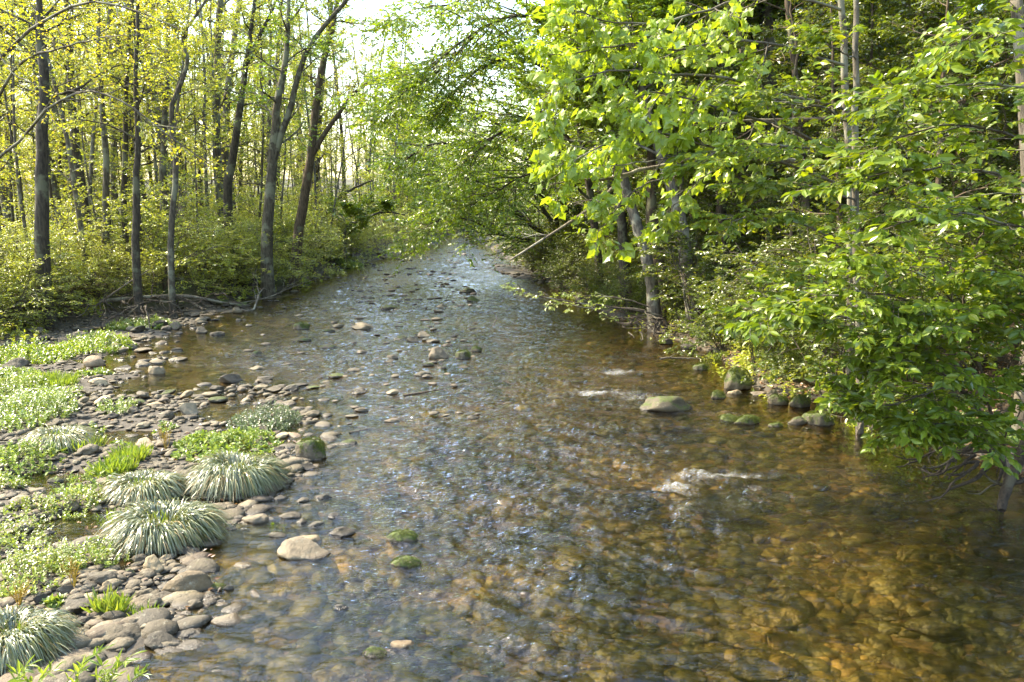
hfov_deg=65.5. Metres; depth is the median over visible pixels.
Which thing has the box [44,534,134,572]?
flowering herb
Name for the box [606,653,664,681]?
boulder
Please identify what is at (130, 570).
river stone
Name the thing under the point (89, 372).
shore weeds
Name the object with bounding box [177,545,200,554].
river stone
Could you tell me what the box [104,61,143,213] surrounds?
pole sapling
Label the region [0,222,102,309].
bank shrub
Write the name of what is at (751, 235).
undergrowth bush
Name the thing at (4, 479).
flowering herb
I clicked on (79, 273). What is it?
bank shrub
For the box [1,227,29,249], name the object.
bank shrub
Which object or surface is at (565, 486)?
boulder
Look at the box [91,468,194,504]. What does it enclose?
sedge tussock
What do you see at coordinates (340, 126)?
yellow leaved tree
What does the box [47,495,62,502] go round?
river stone
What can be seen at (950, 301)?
undergrowth bush
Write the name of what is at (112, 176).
slender tree
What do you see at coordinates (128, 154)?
pole sapling
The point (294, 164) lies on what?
pole sapling
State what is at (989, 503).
river stone
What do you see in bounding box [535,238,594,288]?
shore bush
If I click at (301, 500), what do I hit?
river stone
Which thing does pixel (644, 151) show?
tall green tree
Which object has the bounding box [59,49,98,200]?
pole sapling
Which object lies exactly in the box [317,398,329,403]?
river stone
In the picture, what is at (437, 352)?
boulder
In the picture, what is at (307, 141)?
pole sapling
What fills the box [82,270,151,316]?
driftwood branch
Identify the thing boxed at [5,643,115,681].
leafy shoots
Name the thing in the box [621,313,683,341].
exposed roots
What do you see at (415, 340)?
river stone
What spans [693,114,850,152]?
dead branch
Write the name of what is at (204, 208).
bank shrub
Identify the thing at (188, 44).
pole sapling
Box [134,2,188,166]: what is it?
yellow leaved tree
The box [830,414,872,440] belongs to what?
exposed roots
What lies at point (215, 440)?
leafy clump
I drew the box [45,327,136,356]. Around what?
shore weeds
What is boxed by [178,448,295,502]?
sedge tussock
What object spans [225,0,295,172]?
yellow leaved tree
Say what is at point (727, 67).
tall green tree
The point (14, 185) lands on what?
pole sapling
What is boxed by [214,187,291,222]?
bank shrub
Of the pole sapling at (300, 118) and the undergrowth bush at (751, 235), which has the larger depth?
the pole sapling at (300, 118)
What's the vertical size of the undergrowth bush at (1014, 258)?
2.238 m
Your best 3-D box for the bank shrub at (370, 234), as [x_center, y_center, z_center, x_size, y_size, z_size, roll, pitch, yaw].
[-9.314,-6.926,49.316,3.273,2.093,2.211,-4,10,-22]
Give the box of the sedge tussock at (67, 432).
[16,423,104,453]
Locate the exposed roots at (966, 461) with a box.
[893,443,1023,503]
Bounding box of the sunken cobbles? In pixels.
[0,292,1023,681]
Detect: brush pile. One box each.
[1,297,65,338]
[13,277,177,328]
[90,270,248,317]
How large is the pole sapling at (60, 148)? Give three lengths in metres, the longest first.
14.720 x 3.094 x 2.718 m
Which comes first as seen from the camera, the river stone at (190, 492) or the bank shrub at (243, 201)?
the river stone at (190, 492)
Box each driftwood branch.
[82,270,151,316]
[245,266,326,301]
[247,267,271,310]
[659,352,702,364]
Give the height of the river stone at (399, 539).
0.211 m
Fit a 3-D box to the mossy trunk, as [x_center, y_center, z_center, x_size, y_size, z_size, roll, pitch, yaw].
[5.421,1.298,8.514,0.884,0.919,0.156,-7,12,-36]
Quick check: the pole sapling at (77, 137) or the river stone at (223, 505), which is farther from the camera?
the pole sapling at (77, 137)
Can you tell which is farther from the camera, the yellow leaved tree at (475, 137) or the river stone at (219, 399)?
the yellow leaved tree at (475, 137)
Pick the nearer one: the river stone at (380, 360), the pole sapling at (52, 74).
the river stone at (380, 360)
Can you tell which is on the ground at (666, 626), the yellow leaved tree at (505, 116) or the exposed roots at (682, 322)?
the yellow leaved tree at (505, 116)
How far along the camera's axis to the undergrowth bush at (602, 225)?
35.48 m
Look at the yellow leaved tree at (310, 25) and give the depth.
57.57 m
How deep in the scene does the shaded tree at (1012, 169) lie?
18.22 m
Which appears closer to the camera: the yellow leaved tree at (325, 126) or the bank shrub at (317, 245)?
the bank shrub at (317, 245)
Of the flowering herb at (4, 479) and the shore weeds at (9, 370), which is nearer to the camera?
the flowering herb at (4, 479)
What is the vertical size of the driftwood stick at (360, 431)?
0.135 m
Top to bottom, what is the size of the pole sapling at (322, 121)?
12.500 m
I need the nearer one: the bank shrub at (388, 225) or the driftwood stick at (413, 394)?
the driftwood stick at (413, 394)
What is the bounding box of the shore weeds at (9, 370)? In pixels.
[0,365,40,379]
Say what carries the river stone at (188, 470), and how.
on the ground at (666, 626)
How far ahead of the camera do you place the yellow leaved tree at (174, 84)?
66.30 m
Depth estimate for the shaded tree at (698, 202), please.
24.15 m
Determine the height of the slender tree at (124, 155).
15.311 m
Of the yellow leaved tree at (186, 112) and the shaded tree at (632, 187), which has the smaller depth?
the shaded tree at (632, 187)
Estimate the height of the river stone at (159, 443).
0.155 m
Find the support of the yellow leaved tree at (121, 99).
on the ground at (666, 626)
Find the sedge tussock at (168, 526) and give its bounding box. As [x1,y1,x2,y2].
[95,496,240,560]
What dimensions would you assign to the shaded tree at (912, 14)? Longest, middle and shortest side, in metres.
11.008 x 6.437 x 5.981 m
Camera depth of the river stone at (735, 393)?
13.66 m
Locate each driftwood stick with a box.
[349,426,399,436]
[404,388,444,396]
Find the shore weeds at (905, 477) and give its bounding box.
[865,443,965,493]
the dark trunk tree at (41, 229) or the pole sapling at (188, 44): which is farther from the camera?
the pole sapling at (188, 44)
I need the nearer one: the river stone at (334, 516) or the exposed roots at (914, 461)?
the river stone at (334, 516)
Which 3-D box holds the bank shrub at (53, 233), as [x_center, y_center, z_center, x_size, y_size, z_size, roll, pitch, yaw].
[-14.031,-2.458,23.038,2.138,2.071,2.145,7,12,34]
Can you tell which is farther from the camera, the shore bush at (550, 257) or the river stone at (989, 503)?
the shore bush at (550, 257)
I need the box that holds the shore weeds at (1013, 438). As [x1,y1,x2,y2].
[958,409,1020,457]
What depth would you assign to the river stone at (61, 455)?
9.95 m
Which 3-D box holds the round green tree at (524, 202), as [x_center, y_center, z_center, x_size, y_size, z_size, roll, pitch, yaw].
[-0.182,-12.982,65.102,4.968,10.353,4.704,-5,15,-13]
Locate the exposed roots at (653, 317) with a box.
[614,312,668,340]
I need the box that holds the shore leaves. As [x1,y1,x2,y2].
[0,332,295,615]
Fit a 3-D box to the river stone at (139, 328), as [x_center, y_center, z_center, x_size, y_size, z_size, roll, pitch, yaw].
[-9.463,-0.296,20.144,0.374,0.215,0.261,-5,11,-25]
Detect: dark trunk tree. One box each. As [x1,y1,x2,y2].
[0,0,133,328]
[0,0,147,272]
[48,0,217,315]
[569,0,699,320]
[727,0,807,275]
[744,0,784,254]
[777,0,848,211]
[901,0,957,237]
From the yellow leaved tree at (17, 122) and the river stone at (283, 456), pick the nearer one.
the river stone at (283, 456)
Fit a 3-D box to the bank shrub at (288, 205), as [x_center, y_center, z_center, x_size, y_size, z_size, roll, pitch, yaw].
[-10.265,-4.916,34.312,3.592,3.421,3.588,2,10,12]
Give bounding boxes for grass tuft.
[6,369,81,388]
[56,433,110,451]
[79,586,136,612]
[84,450,139,476]
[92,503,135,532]
[106,440,153,461]
[125,599,165,616]
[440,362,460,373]
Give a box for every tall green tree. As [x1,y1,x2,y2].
[516,15,613,238]
[525,0,702,312]
[626,0,714,284]
[629,26,715,182]
[670,0,807,293]
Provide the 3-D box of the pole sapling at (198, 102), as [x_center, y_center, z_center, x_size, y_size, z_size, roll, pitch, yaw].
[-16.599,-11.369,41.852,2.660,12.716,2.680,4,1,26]
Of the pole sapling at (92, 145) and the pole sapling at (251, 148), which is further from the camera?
the pole sapling at (251, 148)
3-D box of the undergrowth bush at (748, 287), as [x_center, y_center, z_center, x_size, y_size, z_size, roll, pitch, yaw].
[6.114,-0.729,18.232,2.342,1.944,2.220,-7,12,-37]
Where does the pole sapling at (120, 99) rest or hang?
on the ground at (666, 626)
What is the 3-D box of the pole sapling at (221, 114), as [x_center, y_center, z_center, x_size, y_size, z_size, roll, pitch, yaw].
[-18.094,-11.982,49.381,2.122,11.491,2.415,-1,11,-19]
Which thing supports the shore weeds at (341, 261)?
on the ground at (666, 626)
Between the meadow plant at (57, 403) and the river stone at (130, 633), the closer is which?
the river stone at (130, 633)
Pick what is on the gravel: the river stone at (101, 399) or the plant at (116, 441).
the river stone at (101, 399)
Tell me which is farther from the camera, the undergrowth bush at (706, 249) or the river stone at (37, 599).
the undergrowth bush at (706, 249)
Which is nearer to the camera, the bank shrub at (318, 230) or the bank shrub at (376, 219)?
the bank shrub at (318, 230)
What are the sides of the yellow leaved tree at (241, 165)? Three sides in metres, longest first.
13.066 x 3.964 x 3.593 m
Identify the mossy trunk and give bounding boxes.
[997,440,1023,511]
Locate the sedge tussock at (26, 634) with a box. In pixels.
[0,602,85,675]
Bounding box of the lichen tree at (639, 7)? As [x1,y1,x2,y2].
[543,0,742,329]
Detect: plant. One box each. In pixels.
[0,367,48,400]
[0,379,80,432]
[5,576,32,604]
[6,382,84,407]
[39,592,66,608]
[59,555,81,586]
[89,420,106,435]
[96,395,137,414]
[109,437,131,446]
[152,420,178,432]
[156,426,172,448]
[267,522,285,532]
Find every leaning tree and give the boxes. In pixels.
[170,0,310,240]
[278,0,398,287]
[491,0,694,333]
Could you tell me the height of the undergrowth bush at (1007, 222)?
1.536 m
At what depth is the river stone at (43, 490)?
9.03 m
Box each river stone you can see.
[0,342,11,348]
[0,528,18,534]
[1,433,13,438]
[10,495,31,505]
[13,523,31,533]
[19,604,33,611]
[26,487,47,494]
[26,595,34,600]
[27,327,43,333]
[33,593,47,604]
[39,334,50,340]
[42,530,58,537]
[45,418,63,425]
[47,477,64,487]
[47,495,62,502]
[54,454,66,459]
[56,585,73,593]
[58,498,79,510]
[60,598,93,614]
[70,390,90,396]
[76,616,96,625]
[77,414,90,418]
[77,444,99,455]
[78,396,89,402]
[81,553,115,563]
[87,571,116,584]
[89,377,108,385]
[93,410,107,415]
[94,395,110,404]
[96,477,116,484]
[101,610,125,620]
[102,390,112,395]
[102,580,115,592]
[104,413,119,419]
[112,365,131,372]
[116,347,128,353]
[124,631,134,636]
[125,569,135,574]
[126,344,137,349]
[127,405,138,413]
[128,593,161,607]
[130,325,145,332]
[131,553,146,561]
[132,399,145,405]
[135,588,153,596]
[136,391,148,397]
[136,421,151,428]
[136,437,153,447]
[139,568,154,575]
[143,554,163,572]
[144,630,180,649]
[147,402,163,406]
[148,366,165,378]
[149,457,162,461]
[155,438,172,446]
[155,591,171,598]
[158,410,174,419]
[158,461,169,468]
[158,554,173,560]
[160,389,175,394]
[160,394,172,398]
[161,325,172,330]
[164,448,182,457]
[168,562,185,567]
[169,321,181,329]
[172,416,185,420]
[173,357,187,362]
[177,489,191,496]
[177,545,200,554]
[178,402,198,414]
[179,390,193,398]
[181,468,194,480]
[187,599,203,609]
[188,312,199,316]
[193,396,204,400]
[196,326,207,334]
[202,392,219,397]
[208,396,227,402]
[209,331,225,338]
[209,385,224,391]
[210,583,225,593]
[213,503,227,509]
[223,527,238,532]
[224,586,234,595]
[226,404,239,408]
[239,527,249,533]
[240,397,250,402]
[241,513,268,526]
[249,365,263,371]
[250,351,264,359]
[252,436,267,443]
[254,384,267,389]
[257,376,272,379]
[258,378,271,383]
[260,398,277,404]
[264,482,281,492]
[265,386,281,392]
[268,532,288,541]
[271,446,284,452]
[275,432,287,440]
[276,454,289,460]
[277,512,300,523]
[281,505,295,511]
[283,384,298,393]
[287,432,301,439]
[294,497,308,504]
[295,383,308,386]
[295,436,327,460]
[296,518,307,527]
[298,338,311,342]
[298,504,312,510]
[301,462,314,470]
[302,535,321,545]
[305,410,320,417]
[307,521,325,530]
[312,494,331,501]
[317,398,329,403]
[319,388,330,394]
[320,345,335,351]
[323,329,335,332]
[327,512,343,520]
[328,527,355,539]
[329,373,343,379]
[331,603,348,611]
[340,439,356,447]
[345,414,358,417]
[347,368,360,373]
[351,390,366,393]
[354,407,367,413]
[362,646,387,661]
[372,357,383,363]
[380,479,396,486]
[385,418,399,423]
[386,389,398,395]
[386,529,417,550]
[387,355,397,359]
[390,555,421,574]
[390,640,415,656]
[393,335,406,341]
[407,337,418,344]
[413,371,431,379]
[418,331,429,340]
[420,679,440,681]
[422,362,434,366]
[422,374,432,378]
[426,339,439,345]
[436,304,447,309]
[456,350,471,364]
[467,415,478,419]
[471,346,481,355]
[531,660,577,680]
[659,338,672,347]
[680,342,696,352]
[693,362,708,374]
[710,390,725,403]
[718,413,738,426]
[720,395,731,403]
[727,390,742,398]
[750,391,767,398]
[764,389,777,399]
[767,393,788,411]
[768,422,783,431]
[769,408,784,412]
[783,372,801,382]
[787,416,806,430]
[789,393,810,414]
[802,428,811,431]
[816,397,836,414]
[825,448,834,453]
[959,484,977,492]
[980,499,994,505]
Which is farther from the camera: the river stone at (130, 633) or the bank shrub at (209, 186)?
the bank shrub at (209, 186)
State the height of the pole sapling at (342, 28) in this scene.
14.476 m
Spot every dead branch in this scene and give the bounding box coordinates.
[484,130,848,260]
[549,171,632,185]
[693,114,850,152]
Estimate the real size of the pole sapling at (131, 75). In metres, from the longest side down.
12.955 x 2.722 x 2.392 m
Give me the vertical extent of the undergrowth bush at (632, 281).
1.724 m
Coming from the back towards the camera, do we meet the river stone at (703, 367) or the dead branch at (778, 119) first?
the river stone at (703, 367)
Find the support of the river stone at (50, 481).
on the ground at (666, 626)
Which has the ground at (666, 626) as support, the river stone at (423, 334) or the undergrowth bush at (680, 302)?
the undergrowth bush at (680, 302)
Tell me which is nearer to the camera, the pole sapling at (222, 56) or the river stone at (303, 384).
the river stone at (303, 384)
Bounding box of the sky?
[8,0,1011,179]
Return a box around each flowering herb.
[0,468,30,489]
[0,513,59,550]
[0,538,86,596]
[1,492,59,525]
[44,478,106,522]
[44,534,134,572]
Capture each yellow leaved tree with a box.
[0,0,86,233]
[0,0,94,194]
[0,0,102,245]
[0,0,112,261]
[0,1,32,227]
[0,6,36,241]
[0,45,19,158]
[1,2,35,216]
[1,7,33,226]
[3,3,66,169]
[8,88,32,193]
[28,0,99,167]
[51,1,117,179]
[55,9,97,197]
[61,0,102,224]
[65,0,184,234]
[74,0,158,228]
[76,0,158,201]
[77,0,209,254]
[77,0,213,260]
[77,25,143,184]
[81,1,158,232]
[118,30,170,230]
[120,0,209,225]
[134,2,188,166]
[145,0,210,203]
[154,0,264,235]
[170,9,202,195]
[180,0,230,230]
[183,0,257,216]
[185,0,261,178]
[188,0,283,182]
[197,10,263,205]
[200,2,271,213]
[209,26,263,214]
[223,0,307,185]
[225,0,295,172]
[243,1,309,175]
[256,8,306,203]
[272,32,323,183]
[273,34,302,195]
[282,1,332,185]
[284,0,357,212]
[286,23,330,196]
[288,0,335,210]
[293,0,383,219]
[320,72,337,195]
[337,41,380,196]
[343,34,377,209]
[347,7,403,195]
[386,28,414,220]
[423,53,450,201]
[460,50,496,211]
[460,85,488,224]
[502,91,523,161]
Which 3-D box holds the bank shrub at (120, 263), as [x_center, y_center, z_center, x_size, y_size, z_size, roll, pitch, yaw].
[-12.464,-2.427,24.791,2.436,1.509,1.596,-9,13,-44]
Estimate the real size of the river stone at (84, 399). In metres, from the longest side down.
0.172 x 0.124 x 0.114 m
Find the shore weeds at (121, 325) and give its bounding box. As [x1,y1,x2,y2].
[105,314,174,330]
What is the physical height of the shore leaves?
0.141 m
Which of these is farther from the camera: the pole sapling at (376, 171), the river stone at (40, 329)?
the pole sapling at (376, 171)
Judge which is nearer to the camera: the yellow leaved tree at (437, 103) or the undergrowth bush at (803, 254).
the undergrowth bush at (803, 254)
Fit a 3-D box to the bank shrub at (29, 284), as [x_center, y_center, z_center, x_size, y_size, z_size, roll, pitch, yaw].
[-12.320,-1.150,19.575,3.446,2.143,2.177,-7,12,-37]
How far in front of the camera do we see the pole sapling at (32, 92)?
33.19 m
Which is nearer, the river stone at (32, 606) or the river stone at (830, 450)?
the river stone at (32, 606)
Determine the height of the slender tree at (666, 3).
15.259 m
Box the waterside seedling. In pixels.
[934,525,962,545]
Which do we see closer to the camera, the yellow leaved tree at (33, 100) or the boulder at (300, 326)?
the boulder at (300, 326)
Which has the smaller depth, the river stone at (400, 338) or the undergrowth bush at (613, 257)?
the river stone at (400, 338)
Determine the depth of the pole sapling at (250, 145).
51.37 m
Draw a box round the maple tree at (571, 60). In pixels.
[520,0,854,413]
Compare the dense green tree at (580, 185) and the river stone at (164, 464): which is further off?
the dense green tree at (580, 185)
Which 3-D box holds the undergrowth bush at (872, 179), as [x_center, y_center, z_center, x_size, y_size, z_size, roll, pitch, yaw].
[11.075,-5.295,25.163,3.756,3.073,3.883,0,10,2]
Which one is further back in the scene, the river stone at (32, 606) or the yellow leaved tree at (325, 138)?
the yellow leaved tree at (325, 138)
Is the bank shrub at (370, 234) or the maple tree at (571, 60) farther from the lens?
the bank shrub at (370, 234)
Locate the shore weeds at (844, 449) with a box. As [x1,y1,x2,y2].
[832,402,912,460]
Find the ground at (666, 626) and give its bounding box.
[0,142,1023,681]
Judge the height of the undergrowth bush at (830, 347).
2.864 m
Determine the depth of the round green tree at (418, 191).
69.30 m
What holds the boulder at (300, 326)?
in the water
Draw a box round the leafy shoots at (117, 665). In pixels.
[90,648,151,681]
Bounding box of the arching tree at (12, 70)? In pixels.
[0,0,227,176]
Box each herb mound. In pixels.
[0,436,67,484]
[49,461,117,495]
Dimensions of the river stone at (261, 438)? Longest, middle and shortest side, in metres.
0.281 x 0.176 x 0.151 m
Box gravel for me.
[0,249,1023,679]
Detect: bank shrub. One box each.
[0,150,132,245]
[0,198,122,263]
[0,220,62,292]
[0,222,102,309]
[0,225,29,298]
[0,226,84,290]
[0,235,28,300]
[0,245,38,289]
[0,250,81,332]
[0,262,71,302]
[0,264,82,326]
[0,285,36,322]
[0,310,17,338]
[1,220,64,289]
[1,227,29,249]
[4,234,117,311]
[21,165,208,277]
[24,190,73,242]
[34,246,102,289]
[49,217,130,288]
[51,205,130,267]
[55,173,256,294]
[62,233,148,298]
[82,239,143,285]
[91,262,164,308]
[101,200,178,266]
[114,166,209,263]
[122,248,182,289]
[144,220,219,273]
[146,215,241,282]
[148,231,211,281]
[157,191,250,266]
[175,221,249,274]
[176,225,243,277]
[176,254,244,302]
[184,202,309,286]
[184,233,270,294]
[187,189,214,219]
[203,183,236,215]
[205,227,255,270]
[206,214,261,276]
[208,185,337,257]
[212,199,256,237]
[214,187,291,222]
[217,216,280,270]
[221,218,261,255]
[232,186,317,258]
[233,248,282,284]
[238,235,301,288]
[240,180,324,254]
[243,206,340,266]
[244,222,288,264]
[260,237,332,290]
[277,183,336,217]
[277,211,331,257]
[279,182,345,244]
[282,213,352,278]
[284,197,345,268]
[286,204,338,257]
[308,197,354,245]
[310,217,348,258]
[323,216,378,264]
[325,206,367,247]
[332,218,365,250]
[340,207,374,245]
[356,187,409,239]
[357,216,407,258]
[359,214,381,241]
[362,218,397,245]
[369,210,405,239]
[376,187,429,230]
[378,200,425,240]
[388,225,428,246]
[398,199,441,232]
[418,217,450,239]
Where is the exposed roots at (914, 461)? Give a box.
[877,445,946,472]
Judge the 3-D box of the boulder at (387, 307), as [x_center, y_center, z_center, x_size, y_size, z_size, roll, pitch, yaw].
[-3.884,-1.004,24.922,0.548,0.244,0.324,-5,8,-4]
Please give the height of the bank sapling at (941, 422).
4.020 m
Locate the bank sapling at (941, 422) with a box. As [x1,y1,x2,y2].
[718,187,1023,528]
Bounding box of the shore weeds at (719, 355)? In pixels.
[691,349,726,370]
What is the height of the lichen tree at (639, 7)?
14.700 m
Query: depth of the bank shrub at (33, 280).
21.86 m
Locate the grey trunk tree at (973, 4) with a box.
[953,0,1023,430]
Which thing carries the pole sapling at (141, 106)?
on the ground at (666, 626)
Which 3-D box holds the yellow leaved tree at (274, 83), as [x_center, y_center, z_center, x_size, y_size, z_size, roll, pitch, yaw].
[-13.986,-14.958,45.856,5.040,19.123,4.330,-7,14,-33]
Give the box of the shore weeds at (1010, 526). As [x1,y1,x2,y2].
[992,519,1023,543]
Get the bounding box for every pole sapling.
[0,0,35,262]
[0,0,87,248]
[0,2,29,282]
[0,4,34,241]
[0,6,54,225]
[0,35,35,227]
[0,38,18,230]
[0,43,15,198]
[0,81,9,184]
[3,57,28,227]
[7,0,104,284]
[7,24,62,207]
[15,22,64,183]
[18,0,93,229]
[45,38,84,198]
[47,0,109,226]
[49,2,126,216]
[55,9,121,263]
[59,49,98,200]
[76,70,101,203]
[80,104,100,218]
[83,107,102,231]
[84,3,165,247]
[87,7,153,187]
[94,49,145,207]
[95,0,168,275]
[96,21,144,215]
[99,0,168,260]
[103,3,156,172]
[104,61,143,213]
[123,0,194,232]
[140,0,214,204]
[142,1,198,222]
[149,3,203,217]
[165,46,220,273]
[166,0,229,216]
[168,18,209,221]
[174,30,220,219]
[178,4,222,229]
[180,28,208,206]
[185,0,234,227]
[192,82,237,214]
[196,0,237,168]
[204,49,236,194]
[223,82,248,205]
[224,6,264,207]
[229,90,255,210]
[232,0,292,230]
[235,25,279,199]
[235,64,271,210]
[236,38,271,207]
[237,66,265,220]
[242,0,280,186]
[243,5,274,186]
[250,38,300,214]
[253,0,303,205]
[258,1,316,251]
[280,39,302,197]
[280,61,303,200]
[282,100,303,200]
[283,5,337,209]
[285,68,306,192]
[290,0,342,221]
[296,31,339,214]
[297,54,351,231]
[298,62,326,207]
[300,62,334,199]
[312,49,340,218]
[317,45,363,233]
[320,44,348,216]
[322,25,350,218]
[322,108,340,194]
[325,81,361,209]
[332,41,374,202]
[343,96,362,219]
[347,97,371,201]
[352,33,381,232]
[357,52,386,225]
[366,120,383,202]
[375,18,413,238]
[383,135,401,217]
[384,60,406,234]
[395,65,420,229]
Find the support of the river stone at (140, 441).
on the ground at (666, 626)
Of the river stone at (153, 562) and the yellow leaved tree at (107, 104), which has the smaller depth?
the river stone at (153, 562)
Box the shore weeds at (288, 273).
[259,260,311,283]
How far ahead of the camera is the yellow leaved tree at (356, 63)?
86.39 m
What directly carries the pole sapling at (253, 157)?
on the ground at (666, 626)
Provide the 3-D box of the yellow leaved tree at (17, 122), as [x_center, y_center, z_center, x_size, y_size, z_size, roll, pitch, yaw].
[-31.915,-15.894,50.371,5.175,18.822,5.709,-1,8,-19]
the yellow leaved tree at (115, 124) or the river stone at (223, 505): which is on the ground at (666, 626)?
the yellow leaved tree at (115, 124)
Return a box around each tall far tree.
[357,61,447,223]
[371,78,446,212]
[375,92,441,194]
[410,109,470,216]
[431,101,469,203]
[443,119,478,165]
[468,127,492,191]
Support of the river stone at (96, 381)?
on the ground at (666, 626)
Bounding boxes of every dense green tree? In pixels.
[512,0,714,245]
[581,102,615,207]
[607,0,761,209]
[677,7,794,213]
[773,0,878,165]
[831,6,968,82]
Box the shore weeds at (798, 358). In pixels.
[750,334,830,372]
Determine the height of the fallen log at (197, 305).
0.625 m
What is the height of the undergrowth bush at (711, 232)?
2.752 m
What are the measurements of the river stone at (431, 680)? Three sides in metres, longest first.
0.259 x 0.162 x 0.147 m
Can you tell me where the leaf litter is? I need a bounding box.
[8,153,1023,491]
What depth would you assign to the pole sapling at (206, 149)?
31.10 m
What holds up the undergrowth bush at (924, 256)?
on the ground at (666, 626)
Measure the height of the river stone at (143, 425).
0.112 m
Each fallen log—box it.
[96,291,250,305]
[176,297,205,309]
[200,290,249,306]
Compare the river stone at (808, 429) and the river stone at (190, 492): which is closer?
the river stone at (190, 492)
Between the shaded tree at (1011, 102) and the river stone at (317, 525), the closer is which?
the river stone at (317, 525)
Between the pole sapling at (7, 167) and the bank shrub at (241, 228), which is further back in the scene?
the pole sapling at (7, 167)
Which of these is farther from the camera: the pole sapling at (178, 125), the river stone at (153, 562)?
the pole sapling at (178, 125)
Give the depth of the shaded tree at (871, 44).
19.33 m
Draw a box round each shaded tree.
[594,83,664,267]
[625,3,808,315]
[629,0,765,246]
[629,2,764,221]
[634,16,757,247]
[638,130,732,300]
[658,0,812,252]
[673,0,911,283]
[695,7,811,204]
[696,0,829,231]
[726,3,902,262]
[728,0,823,242]
[736,22,790,198]
[753,0,922,314]
[757,0,942,261]
[790,0,907,214]
[795,0,983,214]
[823,0,1022,357]
[828,0,1022,264]
[866,0,1018,198]
[877,5,1017,131]
[884,2,1018,203]
[890,1,975,122]
[902,1,1017,191]
[931,0,1023,211]
[968,10,1019,170]
[1004,168,1020,200]
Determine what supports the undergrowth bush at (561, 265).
on the ground at (666, 626)
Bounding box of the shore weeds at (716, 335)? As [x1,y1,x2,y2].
[694,310,757,346]
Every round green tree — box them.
[352,80,425,229]
[374,116,422,230]
[381,127,442,221]
[460,164,483,224]
[470,153,509,226]
[479,124,534,226]
[514,115,557,214]
[526,119,583,211]
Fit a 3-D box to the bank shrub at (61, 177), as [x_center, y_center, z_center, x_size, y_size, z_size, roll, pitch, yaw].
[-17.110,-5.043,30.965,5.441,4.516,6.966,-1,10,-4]
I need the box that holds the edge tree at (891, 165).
[781,0,1023,298]
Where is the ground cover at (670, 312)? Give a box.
[0,130,1023,469]
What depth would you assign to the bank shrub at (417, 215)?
66.48 m
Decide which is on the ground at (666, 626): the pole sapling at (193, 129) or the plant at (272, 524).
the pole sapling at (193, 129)
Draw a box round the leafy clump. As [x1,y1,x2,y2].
[170,426,284,462]
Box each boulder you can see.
[2,357,29,367]
[69,331,87,339]
[83,355,105,368]
[134,347,151,354]
[135,361,151,369]
[151,320,168,328]
[161,570,212,591]
[219,373,243,384]
[236,304,248,308]
[277,536,330,563]
[294,322,309,332]
[350,322,373,332]
[379,305,396,312]
[429,346,448,364]
[459,288,475,295]
[467,296,479,303]
[550,481,581,495]
[595,429,622,438]
[601,493,664,516]
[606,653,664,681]
[638,396,692,417]
[685,491,759,522]
[722,366,752,395]
[729,655,790,681]
[734,414,760,429]
[752,608,805,627]
[801,410,835,432]
[835,674,893,681]
[900,616,965,643]
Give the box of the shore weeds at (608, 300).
[587,282,645,307]
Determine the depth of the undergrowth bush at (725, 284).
15.37 m
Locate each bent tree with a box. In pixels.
[309,167,373,242]
[319,192,429,266]
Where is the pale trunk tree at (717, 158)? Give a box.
[659,0,974,455]
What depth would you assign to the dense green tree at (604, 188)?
46.63 m
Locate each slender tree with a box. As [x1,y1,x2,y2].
[54,0,147,275]
[65,0,184,274]
[80,0,152,246]
[114,0,225,264]
[630,0,735,317]
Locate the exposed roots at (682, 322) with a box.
[669,314,709,337]
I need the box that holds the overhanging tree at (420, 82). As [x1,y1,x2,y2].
[317,0,631,289]
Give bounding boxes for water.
[35,231,1023,681]
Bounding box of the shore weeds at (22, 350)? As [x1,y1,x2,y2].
[0,336,79,364]
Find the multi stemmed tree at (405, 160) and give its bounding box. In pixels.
[357,0,606,275]
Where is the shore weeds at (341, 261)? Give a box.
[310,242,364,268]
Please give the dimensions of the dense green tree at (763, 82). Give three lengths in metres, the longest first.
15.413 x 8.278 x 7.009 m
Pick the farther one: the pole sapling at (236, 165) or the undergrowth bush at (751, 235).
the pole sapling at (236, 165)
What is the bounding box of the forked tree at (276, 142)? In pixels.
[216,0,363,297]
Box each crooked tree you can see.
[122,0,223,317]
[747,0,839,267]
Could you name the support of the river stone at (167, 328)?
on the ground at (666, 626)
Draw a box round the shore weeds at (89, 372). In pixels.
[73,366,113,376]
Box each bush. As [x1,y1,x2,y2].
[225,398,303,435]
[482,180,532,227]
[498,224,546,266]
[499,282,667,333]
[501,220,567,271]
[506,227,541,264]
[511,214,547,250]
[512,185,547,217]
[514,211,599,263]
[531,212,589,259]
[531,249,591,292]
[532,232,605,284]
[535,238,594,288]
[536,236,577,276]
[540,206,599,231]
[549,211,634,259]
[555,249,586,281]
[559,256,616,295]
[563,227,589,255]
[564,207,617,234]
[566,215,633,258]
[567,262,618,301]
[571,229,638,274]
[579,240,641,278]
[584,239,640,278]
[586,264,646,319]
[588,261,643,305]
[600,216,640,269]
[617,259,644,287]
[628,228,728,290]
[632,214,780,334]
[633,216,767,309]
[657,271,701,322]
[660,274,750,358]
[667,209,759,263]
[693,202,956,355]
[701,229,757,264]
[707,277,805,370]
[710,265,773,304]
[711,223,845,343]
[715,241,756,296]
[728,224,887,290]
[731,269,793,340]
[740,242,938,397]
[772,205,844,259]
[788,196,931,259]
[810,131,913,200]
[813,288,893,379]
[860,231,971,297]
[863,224,1023,382]
[869,134,1019,255]
[882,272,996,360]
[893,237,1003,317]
[952,130,1019,190]
[982,202,1023,261]
[987,198,1023,296]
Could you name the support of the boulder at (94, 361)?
on the ground at (666, 626)

